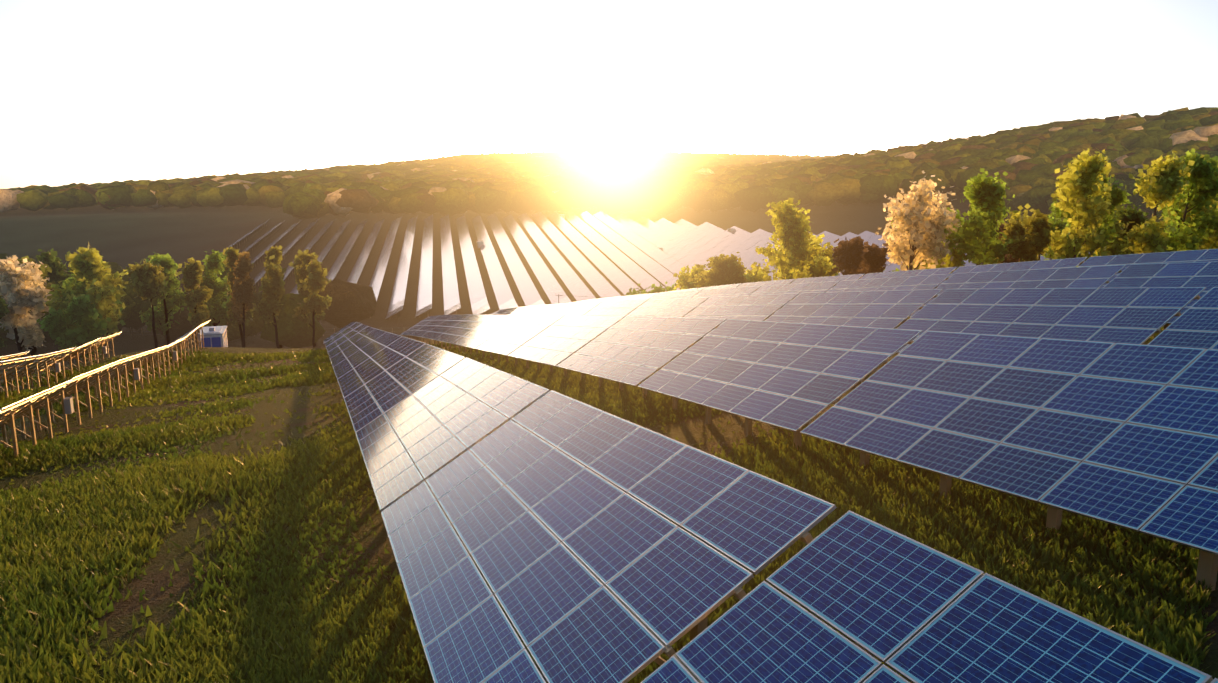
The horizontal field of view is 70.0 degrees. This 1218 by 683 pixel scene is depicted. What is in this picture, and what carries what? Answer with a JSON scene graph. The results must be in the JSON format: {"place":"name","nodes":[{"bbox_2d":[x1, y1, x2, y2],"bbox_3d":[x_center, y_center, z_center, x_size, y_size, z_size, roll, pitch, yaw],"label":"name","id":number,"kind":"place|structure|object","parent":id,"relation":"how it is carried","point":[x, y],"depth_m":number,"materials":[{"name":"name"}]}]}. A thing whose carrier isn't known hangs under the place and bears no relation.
{"place":"outdoors","nodes":[
{"label":"outdoors","id":0,"kind":"place"},
{"bbox_2d":[0,189,1217,682],"bbox_3d":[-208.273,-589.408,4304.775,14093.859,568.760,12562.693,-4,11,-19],"label":"ground","id":1,"kind":"structure","parent":0,"point":[122,237],"depth_m":247.55,"materials":[{"name":"brown soil"}]},
{"bbox_2d":[199,326,227,346],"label":"transformer kiosk","id":2,"kind":"object","parent":1,"relation":"on","point":[214,336],"depth_m":103.74,"materials":[{"name":"white paint"}]},
{"bbox_2d":[476,214,734,250],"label":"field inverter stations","id":3,"kind":"object","parent":1,"relation":"on","point":[480,243],"depth_m":382.17,"materials":[{"name":"white"}]},
{"bbox_2d":[0,317,1217,682],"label":"grass tufts","id":4,"kind":"object","parent":1,"relation":"on","point":[68,545],"depth_m":16.59,"materials":[{"name":"green plant"}]},
{"bbox_2d":[0,107,1217,347],"bbox_3d":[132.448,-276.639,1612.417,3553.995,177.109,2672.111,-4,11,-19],"label":"forest trees","id":5,"kind":"object","parent":1,"relation":"on","point":[1028,159],"depth_m":525.05,"materials":[{"name":"green plant"}]},
{"bbox_2d":[0,261,1217,682],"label":"support posts","id":6,"kind":"object","parent":1,"relation":"on","point":[1206,561],"depth_m":44.77,"materials":[{"name":"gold metal"}]},
{"bbox_2d":[0,249,1217,682],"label":"solar panels","id":7,"kind":"object","parent":6,"relation":"on","point":[1056,383],"depth_m":13.58,"materials":[{"name":"blue glass"}]},
{"bbox_2d":[0,0,1217,188],"label":"sky","id":8,"kind":"structure","parent":0,"point":[92,91],"materials":[{"name":"white"}]},
{"bbox_2d":[180,211,1089,318],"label":"solar field","id":9,"kind":"structure","parent":0,"point":[687,243],"depth_m":355.42,"materials":[{"name":"glass"},{"name":"aluminium"}]}
]}

